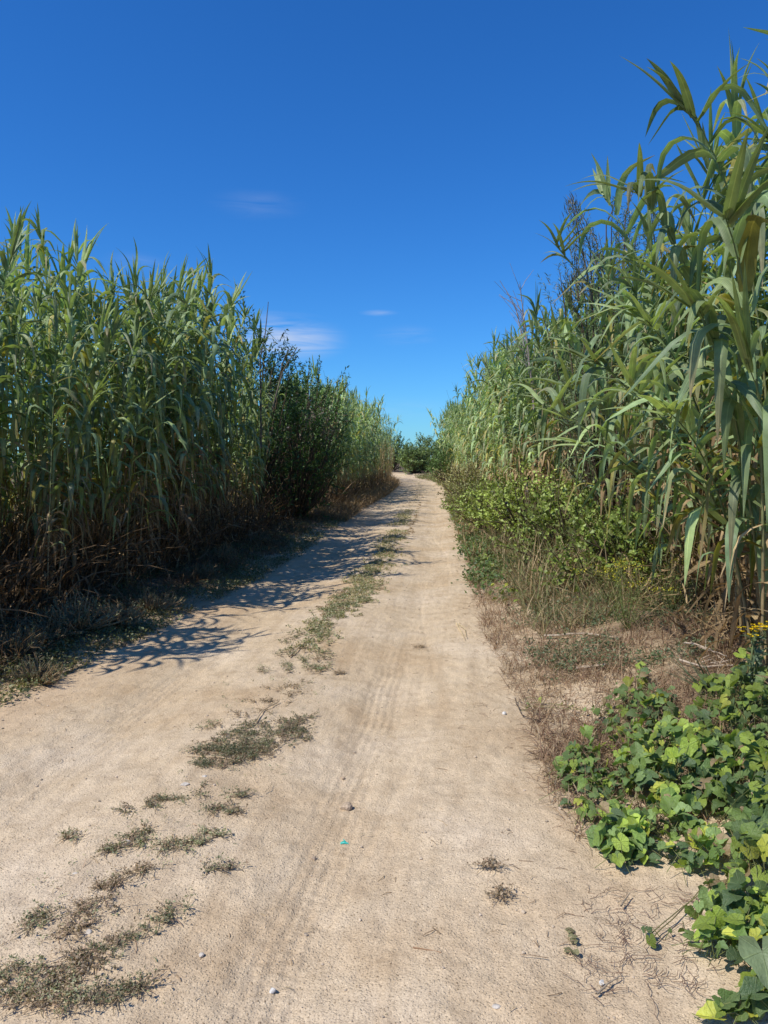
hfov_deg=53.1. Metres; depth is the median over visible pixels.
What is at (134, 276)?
giant reed
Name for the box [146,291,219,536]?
giant reed
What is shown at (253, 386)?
giant reed
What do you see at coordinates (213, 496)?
giant reed
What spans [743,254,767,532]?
giant reed
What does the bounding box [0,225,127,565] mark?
giant reed
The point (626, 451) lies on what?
giant reed
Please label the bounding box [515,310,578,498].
giant reed
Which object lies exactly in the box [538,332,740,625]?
giant reed
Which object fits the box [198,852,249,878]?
creeping weed
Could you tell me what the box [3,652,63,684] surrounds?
herb clump
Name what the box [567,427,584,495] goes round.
giant reed
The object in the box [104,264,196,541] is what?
giant reed
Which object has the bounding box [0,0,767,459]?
sky
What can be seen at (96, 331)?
giant reed
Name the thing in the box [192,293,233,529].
giant reed
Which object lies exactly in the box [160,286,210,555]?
giant reed
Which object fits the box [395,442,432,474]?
distant bush
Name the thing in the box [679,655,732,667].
fallen cane
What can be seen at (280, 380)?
dead reed
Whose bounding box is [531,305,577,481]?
giant reed
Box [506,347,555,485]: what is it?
giant reed
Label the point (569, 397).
giant reed
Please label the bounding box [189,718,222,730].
creeping weed
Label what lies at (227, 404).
giant reed
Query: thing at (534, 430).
giant reed
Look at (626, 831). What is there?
leafy vine
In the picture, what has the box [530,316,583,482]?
giant reed
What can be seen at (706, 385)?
giant reed
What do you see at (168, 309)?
giant reed
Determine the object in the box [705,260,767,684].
giant reed
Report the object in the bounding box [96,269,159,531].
giant reed
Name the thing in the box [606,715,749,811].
leafy vine
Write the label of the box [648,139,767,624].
giant reed
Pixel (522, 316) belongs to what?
bare branch
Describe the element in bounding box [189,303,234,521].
giant reed
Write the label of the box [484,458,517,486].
giant reed
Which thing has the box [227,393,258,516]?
giant reed
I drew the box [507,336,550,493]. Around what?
giant reed
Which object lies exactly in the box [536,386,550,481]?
giant reed
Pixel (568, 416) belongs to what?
giant reed
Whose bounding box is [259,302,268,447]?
dead reed
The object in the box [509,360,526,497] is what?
giant reed
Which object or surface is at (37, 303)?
giant reed
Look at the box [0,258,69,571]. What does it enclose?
giant reed
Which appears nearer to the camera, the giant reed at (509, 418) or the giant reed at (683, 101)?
the giant reed at (683, 101)
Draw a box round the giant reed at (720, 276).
[703,251,766,358]
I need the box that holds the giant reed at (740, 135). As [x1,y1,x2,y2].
[695,58,767,470]
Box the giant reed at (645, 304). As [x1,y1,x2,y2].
[610,223,703,530]
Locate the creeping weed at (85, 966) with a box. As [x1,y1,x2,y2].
[37,883,134,988]
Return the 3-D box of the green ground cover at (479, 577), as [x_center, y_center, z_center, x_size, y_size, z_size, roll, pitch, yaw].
[2.842,-0.940,32.630,2.891,0.514,55.045,0,4,1]
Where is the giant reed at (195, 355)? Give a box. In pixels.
[165,283,222,541]
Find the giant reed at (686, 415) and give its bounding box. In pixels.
[602,379,767,663]
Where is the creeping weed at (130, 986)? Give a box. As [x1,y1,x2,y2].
[75,965,169,1013]
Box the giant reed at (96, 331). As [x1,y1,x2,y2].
[31,293,120,591]
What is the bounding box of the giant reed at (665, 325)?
[619,213,712,532]
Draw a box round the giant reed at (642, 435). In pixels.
[541,348,657,485]
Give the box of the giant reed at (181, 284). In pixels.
[110,254,207,562]
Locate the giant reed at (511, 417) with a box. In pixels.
[491,357,532,487]
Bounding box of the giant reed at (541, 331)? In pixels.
[527,306,582,493]
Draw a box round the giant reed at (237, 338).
[194,336,242,515]
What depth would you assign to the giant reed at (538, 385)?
16.29 m
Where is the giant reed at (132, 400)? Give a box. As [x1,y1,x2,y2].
[99,271,165,578]
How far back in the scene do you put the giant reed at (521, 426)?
17.01 m
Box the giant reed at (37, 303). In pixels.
[0,277,74,576]
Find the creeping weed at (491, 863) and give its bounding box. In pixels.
[466,851,508,875]
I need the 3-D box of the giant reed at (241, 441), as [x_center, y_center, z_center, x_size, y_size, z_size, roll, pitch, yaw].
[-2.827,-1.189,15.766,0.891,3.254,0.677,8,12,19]
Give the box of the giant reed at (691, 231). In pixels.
[657,201,726,585]
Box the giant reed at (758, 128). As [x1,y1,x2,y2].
[717,74,767,166]
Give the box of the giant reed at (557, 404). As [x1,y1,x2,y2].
[518,373,754,568]
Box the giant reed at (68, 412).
[31,384,79,591]
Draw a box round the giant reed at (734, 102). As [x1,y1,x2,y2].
[706,28,767,512]
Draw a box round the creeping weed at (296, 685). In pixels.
[224,678,313,717]
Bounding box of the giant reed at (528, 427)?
[492,344,545,490]
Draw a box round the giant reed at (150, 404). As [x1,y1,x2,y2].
[120,328,168,577]
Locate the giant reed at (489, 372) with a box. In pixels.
[471,352,523,487]
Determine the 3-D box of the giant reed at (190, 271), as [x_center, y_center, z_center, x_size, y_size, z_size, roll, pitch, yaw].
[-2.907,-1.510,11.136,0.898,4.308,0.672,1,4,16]
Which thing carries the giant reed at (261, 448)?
on the ground at (678, 1004)
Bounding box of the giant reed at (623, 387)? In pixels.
[612,301,655,504]
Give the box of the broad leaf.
[738,935,767,988]
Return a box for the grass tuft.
[652,646,716,693]
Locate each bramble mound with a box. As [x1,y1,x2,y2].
[427,453,495,495]
[437,464,510,518]
[439,473,570,535]
[469,453,585,540]
[491,463,641,566]
[531,495,719,604]
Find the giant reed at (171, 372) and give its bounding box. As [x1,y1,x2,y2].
[118,253,197,563]
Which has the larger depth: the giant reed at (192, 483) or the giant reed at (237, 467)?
the giant reed at (237, 467)
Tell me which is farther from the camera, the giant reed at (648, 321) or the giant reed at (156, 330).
the giant reed at (156, 330)
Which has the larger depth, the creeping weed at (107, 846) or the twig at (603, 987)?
the creeping weed at (107, 846)
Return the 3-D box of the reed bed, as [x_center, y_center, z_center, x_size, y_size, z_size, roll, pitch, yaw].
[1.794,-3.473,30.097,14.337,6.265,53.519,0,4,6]
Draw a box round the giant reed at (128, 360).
[116,277,166,523]
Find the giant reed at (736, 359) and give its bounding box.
[702,262,767,563]
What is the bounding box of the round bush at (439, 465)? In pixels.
[424,444,456,481]
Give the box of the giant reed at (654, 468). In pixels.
[623,272,673,499]
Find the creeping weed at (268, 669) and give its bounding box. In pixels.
[255,664,273,673]
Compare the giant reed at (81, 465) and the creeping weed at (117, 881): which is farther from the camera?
the giant reed at (81, 465)
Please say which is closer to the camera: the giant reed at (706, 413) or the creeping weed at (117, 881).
the creeping weed at (117, 881)
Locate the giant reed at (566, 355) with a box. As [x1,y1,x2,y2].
[547,341,595,468]
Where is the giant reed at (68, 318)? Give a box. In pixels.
[36,273,93,597]
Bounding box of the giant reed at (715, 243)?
[694,216,731,544]
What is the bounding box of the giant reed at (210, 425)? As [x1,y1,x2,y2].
[192,335,222,510]
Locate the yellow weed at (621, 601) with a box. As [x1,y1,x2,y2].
[570,556,690,628]
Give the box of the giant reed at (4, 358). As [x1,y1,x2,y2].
[0,291,22,382]
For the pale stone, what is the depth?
2.22 m
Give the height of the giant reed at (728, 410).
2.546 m
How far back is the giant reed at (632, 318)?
9.08 m
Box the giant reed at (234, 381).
[199,356,262,509]
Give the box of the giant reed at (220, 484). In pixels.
[173,321,245,547]
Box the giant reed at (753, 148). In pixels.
[709,109,767,274]
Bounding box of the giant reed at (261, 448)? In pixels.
[241,406,276,508]
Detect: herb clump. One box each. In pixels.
[0,623,47,662]
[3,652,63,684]
[10,609,91,642]
[21,588,131,632]
[92,597,144,626]
[123,586,187,612]
[175,562,219,579]
[194,541,239,562]
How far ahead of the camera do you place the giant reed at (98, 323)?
10.27 m
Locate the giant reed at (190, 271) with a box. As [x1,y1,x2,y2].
[158,258,208,491]
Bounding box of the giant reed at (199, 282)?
[163,262,214,513]
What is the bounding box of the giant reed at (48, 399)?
[5,285,89,583]
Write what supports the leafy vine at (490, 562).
on the ground at (678, 1004)
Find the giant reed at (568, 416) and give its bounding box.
[537,325,583,495]
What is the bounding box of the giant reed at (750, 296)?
[727,141,767,599]
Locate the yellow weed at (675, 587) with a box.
[638,541,718,611]
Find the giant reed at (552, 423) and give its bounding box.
[515,373,628,518]
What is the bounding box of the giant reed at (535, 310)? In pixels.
[508,279,568,493]
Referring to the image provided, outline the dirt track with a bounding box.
[0,476,653,1023]
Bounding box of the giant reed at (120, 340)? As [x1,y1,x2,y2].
[9,336,127,558]
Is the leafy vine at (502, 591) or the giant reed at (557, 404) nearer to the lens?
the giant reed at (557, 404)
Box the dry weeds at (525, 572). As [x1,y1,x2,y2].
[415,473,767,856]
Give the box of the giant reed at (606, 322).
[580,294,663,504]
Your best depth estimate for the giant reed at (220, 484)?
12.37 m
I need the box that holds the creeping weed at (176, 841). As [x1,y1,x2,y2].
[146,818,233,857]
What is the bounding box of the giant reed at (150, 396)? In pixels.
[128,281,175,573]
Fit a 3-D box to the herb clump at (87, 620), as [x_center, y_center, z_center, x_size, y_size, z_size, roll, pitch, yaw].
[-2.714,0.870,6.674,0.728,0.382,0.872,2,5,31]
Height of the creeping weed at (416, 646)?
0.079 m
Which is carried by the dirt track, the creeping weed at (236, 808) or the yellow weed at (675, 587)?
the creeping weed at (236, 808)
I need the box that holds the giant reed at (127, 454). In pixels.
[101,345,167,555]
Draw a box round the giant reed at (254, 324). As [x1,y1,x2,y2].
[197,309,276,524]
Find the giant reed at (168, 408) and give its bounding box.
[137,264,212,539]
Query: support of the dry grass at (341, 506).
on the ground at (678, 1004)
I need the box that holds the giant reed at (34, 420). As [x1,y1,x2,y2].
[0,310,66,597]
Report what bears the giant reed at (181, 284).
on the ground at (678, 1004)
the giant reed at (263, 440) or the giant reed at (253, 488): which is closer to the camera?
the giant reed at (253, 488)
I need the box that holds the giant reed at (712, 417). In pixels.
[681,223,735,538]
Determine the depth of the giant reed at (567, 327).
8.01 m
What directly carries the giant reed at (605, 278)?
on the ground at (678, 1004)
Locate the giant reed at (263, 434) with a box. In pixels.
[243,377,272,522]
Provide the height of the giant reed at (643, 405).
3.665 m
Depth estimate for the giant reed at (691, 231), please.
7.20 m
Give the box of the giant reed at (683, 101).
[620,56,767,654]
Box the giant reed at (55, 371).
[24,293,86,603]
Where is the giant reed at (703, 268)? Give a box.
[664,167,755,583]
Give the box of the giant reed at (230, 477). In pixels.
[212,381,242,509]
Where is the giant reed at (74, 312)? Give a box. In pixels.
[28,270,101,570]
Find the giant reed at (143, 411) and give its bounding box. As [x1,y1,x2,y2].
[108,390,174,584]
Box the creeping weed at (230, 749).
[180,711,318,768]
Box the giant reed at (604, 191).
[556,153,729,591]
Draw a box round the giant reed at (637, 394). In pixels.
[610,306,668,494]
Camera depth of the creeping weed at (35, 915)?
2.62 m
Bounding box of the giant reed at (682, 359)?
[650,272,698,505]
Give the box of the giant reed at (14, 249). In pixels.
[0,206,65,541]
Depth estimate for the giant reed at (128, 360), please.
10.81 m
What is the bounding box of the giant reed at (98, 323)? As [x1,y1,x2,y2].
[82,297,142,534]
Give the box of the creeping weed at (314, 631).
[278,613,351,643]
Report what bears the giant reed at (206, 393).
on the ground at (678, 1004)
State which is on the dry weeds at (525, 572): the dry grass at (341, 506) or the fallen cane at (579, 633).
the fallen cane at (579, 633)
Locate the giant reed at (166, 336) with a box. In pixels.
[105,324,189,549]
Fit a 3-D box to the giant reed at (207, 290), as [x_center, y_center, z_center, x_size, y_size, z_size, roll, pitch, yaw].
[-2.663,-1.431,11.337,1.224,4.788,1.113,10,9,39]
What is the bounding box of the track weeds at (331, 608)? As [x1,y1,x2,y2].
[0,477,423,1006]
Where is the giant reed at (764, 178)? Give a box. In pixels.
[737,140,767,344]
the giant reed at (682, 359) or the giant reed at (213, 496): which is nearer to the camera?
the giant reed at (682, 359)
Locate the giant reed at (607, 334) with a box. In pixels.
[598,324,635,498]
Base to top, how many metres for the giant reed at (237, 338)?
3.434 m
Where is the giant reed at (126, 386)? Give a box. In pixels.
[107,308,161,512]
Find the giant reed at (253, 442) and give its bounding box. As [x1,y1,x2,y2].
[243,379,276,519]
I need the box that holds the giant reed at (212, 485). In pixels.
[191,293,231,546]
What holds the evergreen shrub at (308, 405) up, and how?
on the ground at (678, 1004)
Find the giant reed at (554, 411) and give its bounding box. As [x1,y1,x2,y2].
[535,348,582,479]
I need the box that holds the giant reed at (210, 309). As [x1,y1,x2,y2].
[163,279,224,529]
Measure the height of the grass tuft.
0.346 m
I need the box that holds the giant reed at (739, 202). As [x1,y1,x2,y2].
[619,127,767,666]
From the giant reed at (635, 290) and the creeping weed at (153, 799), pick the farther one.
the giant reed at (635, 290)
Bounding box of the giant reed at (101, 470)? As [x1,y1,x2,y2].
[42,242,123,572]
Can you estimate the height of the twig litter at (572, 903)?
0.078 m
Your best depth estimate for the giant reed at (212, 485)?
12.17 m
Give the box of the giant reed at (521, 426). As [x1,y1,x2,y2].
[505,371,544,490]
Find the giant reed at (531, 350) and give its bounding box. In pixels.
[502,319,555,492]
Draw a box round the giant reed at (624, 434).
[597,339,634,503]
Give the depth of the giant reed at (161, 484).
10.63 m
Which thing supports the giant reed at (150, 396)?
on the ground at (678, 1004)
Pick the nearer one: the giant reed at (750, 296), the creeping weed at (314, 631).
the giant reed at (750, 296)
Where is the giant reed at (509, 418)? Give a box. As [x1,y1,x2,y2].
[482,356,531,486]
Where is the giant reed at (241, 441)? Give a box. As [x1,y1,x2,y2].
[232,382,266,505]
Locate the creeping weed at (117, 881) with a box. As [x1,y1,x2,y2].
[87,860,169,895]
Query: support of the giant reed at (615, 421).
on the ground at (678, 1004)
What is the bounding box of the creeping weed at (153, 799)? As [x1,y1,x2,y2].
[111,779,209,816]
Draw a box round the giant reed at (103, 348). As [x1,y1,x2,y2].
[22,294,152,600]
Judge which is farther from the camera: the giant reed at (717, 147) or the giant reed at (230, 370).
the giant reed at (230, 370)
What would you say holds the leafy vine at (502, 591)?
on the ground at (678, 1004)
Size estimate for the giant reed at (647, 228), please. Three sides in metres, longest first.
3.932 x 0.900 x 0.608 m
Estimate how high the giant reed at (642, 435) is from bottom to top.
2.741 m
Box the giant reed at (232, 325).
[194,295,249,526]
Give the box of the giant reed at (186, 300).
[113,267,213,576]
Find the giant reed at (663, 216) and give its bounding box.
[567,143,759,635]
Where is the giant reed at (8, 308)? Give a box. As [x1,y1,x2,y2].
[0,230,38,576]
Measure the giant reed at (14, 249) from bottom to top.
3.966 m
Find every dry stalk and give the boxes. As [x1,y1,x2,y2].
[185,755,238,760]
[251,701,278,725]
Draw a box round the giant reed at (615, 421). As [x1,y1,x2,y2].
[514,350,694,579]
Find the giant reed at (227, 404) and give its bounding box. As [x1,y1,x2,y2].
[221,398,243,499]
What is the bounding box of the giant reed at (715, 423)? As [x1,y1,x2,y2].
[702,246,742,540]
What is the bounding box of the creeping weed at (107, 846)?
[91,819,160,859]
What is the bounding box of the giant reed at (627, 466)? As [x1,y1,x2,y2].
[529,412,716,608]
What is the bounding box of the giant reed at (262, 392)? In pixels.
[239,380,274,504]
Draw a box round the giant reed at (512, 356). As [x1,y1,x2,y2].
[495,343,554,491]
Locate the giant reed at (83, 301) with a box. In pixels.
[51,259,97,546]
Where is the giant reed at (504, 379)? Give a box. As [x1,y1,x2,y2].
[492,373,522,479]
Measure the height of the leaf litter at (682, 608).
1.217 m
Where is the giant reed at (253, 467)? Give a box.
[242,365,266,527]
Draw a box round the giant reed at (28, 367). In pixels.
[0,263,65,549]
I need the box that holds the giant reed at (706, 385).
[659,231,722,519]
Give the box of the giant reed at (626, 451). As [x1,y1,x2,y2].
[614,336,635,523]
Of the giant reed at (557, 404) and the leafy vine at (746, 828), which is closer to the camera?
the leafy vine at (746, 828)
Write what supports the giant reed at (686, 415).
on the ground at (678, 1004)
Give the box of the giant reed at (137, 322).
[91,261,178,569]
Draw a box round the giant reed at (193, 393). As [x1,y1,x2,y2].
[170,292,216,544]
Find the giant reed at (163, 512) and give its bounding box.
[143,333,175,554]
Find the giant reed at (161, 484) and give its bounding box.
[135,325,172,541]
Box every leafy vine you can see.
[463,530,498,571]
[481,571,533,604]
[539,718,643,829]
[584,787,731,884]
[593,661,686,746]
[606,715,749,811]
[641,873,746,948]
[671,867,767,970]
[678,643,767,740]
[692,969,767,1023]
[700,723,767,893]
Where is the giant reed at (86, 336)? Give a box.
[63,289,114,594]
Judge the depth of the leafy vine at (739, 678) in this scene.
4.04 m
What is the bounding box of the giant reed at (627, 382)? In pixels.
[598,354,684,482]
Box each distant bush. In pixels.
[378,427,410,471]
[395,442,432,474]
[409,432,444,471]
[430,435,450,461]
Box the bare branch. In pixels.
[494,264,547,408]
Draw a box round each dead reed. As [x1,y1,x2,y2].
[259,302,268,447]
[272,347,296,409]
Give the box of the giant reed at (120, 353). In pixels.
[81,269,162,556]
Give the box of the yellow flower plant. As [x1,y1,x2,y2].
[738,621,767,695]
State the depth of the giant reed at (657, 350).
7.43 m
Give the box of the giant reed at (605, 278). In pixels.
[585,233,699,494]
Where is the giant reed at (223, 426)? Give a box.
[205,356,244,534]
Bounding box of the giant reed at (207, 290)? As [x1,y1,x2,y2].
[176,245,240,532]
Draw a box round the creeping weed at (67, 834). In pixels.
[51,826,88,845]
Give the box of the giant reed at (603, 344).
[596,337,646,478]
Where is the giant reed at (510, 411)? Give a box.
[485,328,531,492]
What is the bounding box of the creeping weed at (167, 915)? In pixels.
[57,894,196,968]
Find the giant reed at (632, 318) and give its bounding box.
[607,285,683,461]
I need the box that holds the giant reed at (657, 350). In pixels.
[629,242,710,555]
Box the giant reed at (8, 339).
[0,281,32,498]
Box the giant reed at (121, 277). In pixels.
[107,258,187,537]
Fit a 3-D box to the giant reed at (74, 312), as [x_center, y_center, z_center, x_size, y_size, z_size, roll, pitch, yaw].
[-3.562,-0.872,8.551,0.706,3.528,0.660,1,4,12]
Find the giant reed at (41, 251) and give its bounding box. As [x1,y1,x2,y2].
[15,203,82,541]
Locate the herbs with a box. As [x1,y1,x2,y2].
[0,514,343,706]
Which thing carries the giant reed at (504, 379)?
on the ground at (678, 1004)
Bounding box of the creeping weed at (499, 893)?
[484,879,522,903]
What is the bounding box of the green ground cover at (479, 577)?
[414,473,752,685]
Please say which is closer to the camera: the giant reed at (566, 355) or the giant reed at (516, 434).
the giant reed at (566, 355)
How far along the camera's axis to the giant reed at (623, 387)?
10.07 m
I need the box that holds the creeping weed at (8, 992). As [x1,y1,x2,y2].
[0,945,98,1019]
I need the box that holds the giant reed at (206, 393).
[160,272,251,564]
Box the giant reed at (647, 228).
[608,200,712,597]
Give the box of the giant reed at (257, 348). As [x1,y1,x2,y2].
[222,319,272,534]
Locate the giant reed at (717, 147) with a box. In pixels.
[685,90,767,355]
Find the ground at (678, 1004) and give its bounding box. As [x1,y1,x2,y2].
[0,460,767,1023]
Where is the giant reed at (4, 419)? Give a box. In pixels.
[0,299,31,556]
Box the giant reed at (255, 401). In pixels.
[237,344,267,518]
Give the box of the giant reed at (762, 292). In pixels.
[712,226,767,557]
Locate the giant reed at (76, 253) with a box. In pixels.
[56,219,112,506]
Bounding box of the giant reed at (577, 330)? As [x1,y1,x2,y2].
[560,279,625,518]
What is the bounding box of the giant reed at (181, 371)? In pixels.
[168,293,212,489]
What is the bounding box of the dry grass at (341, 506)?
[0,464,404,691]
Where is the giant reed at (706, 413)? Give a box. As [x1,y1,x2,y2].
[685,255,730,513]
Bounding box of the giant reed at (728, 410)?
[622,249,767,671]
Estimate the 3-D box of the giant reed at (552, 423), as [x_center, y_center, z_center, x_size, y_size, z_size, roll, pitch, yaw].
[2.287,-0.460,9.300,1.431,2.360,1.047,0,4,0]
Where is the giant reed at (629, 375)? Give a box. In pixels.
[569,337,765,655]
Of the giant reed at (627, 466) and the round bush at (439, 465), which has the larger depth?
the round bush at (439, 465)
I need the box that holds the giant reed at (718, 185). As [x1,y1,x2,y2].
[681,114,767,614]
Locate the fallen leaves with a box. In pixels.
[563,927,578,954]
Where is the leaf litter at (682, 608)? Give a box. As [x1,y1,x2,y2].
[0,496,767,701]
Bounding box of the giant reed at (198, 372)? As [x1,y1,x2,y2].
[148,286,206,543]
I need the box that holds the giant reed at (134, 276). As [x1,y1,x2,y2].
[103,237,171,568]
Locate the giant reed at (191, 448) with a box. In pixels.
[164,360,211,560]
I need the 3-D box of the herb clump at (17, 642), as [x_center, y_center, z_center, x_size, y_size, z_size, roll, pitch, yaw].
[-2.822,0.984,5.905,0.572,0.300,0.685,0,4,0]
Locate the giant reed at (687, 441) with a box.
[673,340,713,503]
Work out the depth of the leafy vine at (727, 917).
2.47 m
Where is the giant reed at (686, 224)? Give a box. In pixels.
[638,191,758,558]
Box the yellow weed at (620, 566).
[580,553,643,604]
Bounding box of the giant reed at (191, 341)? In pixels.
[143,321,201,536]
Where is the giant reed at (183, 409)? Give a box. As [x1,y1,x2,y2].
[149,297,200,553]
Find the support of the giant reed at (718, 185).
on the ground at (678, 1004)
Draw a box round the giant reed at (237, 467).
[224,413,247,517]
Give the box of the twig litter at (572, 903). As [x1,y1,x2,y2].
[0,579,724,1020]
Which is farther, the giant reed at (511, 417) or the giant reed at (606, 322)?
the giant reed at (511, 417)
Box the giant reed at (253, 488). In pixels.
[216,326,263,531]
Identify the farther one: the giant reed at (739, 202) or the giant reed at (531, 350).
the giant reed at (531, 350)
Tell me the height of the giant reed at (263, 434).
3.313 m
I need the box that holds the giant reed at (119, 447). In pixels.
[95,310,153,590]
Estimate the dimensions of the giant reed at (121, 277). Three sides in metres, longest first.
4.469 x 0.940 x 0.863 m
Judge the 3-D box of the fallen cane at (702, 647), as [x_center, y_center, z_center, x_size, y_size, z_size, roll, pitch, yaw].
[2.166,0.913,5.207,0.152,0.062,0.437,0,4,0]
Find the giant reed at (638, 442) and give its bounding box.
[614,253,672,507]
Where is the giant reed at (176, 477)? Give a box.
[165,364,195,556]
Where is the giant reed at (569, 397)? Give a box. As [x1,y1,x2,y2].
[559,342,591,502]
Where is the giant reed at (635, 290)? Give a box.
[594,254,696,590]
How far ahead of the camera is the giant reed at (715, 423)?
8.26 m
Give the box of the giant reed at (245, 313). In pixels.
[220,297,259,513]
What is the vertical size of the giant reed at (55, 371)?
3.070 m
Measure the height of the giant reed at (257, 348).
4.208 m
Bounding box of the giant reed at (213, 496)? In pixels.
[188,327,223,547]
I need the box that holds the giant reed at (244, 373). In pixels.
[235,370,261,511]
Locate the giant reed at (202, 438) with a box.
[186,309,217,548]
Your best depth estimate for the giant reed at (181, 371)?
11.58 m
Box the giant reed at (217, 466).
[206,276,247,531]
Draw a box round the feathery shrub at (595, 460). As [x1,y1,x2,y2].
[521,180,670,518]
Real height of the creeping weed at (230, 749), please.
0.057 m
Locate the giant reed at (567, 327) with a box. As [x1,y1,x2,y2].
[543,302,676,543]
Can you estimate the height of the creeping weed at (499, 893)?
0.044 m
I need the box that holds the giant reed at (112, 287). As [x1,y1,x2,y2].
[81,250,146,566]
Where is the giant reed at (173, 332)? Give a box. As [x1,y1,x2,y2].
[154,268,199,519]
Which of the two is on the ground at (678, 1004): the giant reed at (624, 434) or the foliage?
the giant reed at (624, 434)
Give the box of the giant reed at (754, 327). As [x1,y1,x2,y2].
[700,125,767,610]
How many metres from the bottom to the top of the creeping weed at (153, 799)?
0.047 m
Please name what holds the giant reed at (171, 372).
on the ground at (678, 1004)
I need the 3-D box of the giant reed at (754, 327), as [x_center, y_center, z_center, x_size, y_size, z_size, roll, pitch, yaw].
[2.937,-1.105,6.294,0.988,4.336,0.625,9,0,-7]
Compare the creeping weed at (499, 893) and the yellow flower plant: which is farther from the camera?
the yellow flower plant
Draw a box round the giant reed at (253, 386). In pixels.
[239,365,268,511]
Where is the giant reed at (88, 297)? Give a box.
[62,275,143,547]
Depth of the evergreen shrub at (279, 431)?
16.60 m
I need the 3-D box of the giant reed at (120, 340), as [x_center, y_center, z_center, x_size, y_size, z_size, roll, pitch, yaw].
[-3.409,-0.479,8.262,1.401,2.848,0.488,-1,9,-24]
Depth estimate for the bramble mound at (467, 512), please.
15.34 m
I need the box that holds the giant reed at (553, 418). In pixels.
[514,375,568,477]
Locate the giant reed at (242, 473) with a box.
[206,377,256,527]
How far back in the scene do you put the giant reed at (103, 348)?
7.65 m
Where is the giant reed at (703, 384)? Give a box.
[691,323,730,487]
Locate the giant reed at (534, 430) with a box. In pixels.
[524,351,540,490]
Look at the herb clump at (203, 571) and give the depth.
9.57 m
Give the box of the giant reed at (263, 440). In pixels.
[248,382,285,508]
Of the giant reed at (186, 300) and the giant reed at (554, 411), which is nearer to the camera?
the giant reed at (186, 300)
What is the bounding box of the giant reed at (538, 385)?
[508,330,556,480]
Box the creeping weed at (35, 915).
[8,899,68,938]
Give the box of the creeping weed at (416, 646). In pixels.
[331,644,430,674]
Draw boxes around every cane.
[521,697,595,710]
[544,632,621,637]
[576,663,605,668]
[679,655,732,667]
[684,641,726,656]
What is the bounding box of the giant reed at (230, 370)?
[205,332,242,536]
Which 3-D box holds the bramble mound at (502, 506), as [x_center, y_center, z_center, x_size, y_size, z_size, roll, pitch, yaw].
[2.566,-0.074,12.687,2.423,1.796,4.199,0,4,0]
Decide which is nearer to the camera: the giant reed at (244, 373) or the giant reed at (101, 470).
the giant reed at (101, 470)
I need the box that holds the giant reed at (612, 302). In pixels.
[576,254,686,533]
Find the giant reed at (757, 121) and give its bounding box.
[717,27,767,351]
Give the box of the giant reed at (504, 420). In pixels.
[489,384,515,475]
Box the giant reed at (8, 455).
[0,328,29,556]
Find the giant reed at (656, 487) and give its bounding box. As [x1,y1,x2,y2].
[617,296,677,523]
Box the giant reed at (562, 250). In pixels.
[539,211,689,545]
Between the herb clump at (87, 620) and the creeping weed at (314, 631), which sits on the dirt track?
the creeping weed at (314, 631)
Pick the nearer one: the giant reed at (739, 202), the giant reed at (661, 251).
the giant reed at (739, 202)
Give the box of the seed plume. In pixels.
[546,192,639,319]
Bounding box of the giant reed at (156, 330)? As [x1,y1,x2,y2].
[143,286,172,539]
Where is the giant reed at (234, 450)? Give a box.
[227,389,245,505]
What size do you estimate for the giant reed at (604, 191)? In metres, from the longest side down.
4.616 x 1.720 x 0.930 m
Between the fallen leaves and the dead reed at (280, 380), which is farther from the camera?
the dead reed at (280, 380)
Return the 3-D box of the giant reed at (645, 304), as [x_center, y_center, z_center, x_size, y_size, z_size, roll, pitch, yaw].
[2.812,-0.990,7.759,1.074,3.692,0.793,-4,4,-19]
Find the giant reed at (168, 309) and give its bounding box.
[101,266,195,529]
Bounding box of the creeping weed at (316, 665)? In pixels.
[272,643,334,675]
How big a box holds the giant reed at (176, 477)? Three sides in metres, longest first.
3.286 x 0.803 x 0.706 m
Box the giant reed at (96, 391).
[34,361,131,584]
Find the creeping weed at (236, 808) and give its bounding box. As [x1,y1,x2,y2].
[199,784,257,817]
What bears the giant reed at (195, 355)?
on the ground at (678, 1004)
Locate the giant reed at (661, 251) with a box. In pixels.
[650,243,759,620]
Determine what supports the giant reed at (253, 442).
on the ground at (678, 1004)
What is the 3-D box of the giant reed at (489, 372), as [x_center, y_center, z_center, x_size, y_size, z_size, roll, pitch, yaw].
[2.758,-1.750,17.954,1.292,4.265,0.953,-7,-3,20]
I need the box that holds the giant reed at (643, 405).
[619,298,665,508]
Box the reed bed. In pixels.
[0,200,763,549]
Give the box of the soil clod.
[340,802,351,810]
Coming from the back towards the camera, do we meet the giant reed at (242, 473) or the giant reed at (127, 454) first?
the giant reed at (242, 473)
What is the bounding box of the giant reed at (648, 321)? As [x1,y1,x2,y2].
[575,283,764,655]
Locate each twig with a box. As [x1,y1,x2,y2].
[506,697,579,726]
[596,975,619,994]
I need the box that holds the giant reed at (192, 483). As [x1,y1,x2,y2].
[158,331,206,553]
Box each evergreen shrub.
[174,284,307,515]
[255,352,356,508]
[255,365,352,522]
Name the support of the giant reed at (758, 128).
on the ground at (678, 1004)
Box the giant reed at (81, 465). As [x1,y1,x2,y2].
[49,316,114,573]
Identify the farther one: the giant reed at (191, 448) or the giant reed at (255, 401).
the giant reed at (255, 401)
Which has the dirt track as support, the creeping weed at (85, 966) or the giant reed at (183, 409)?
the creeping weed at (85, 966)
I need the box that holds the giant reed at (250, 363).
[230,333,273,529]

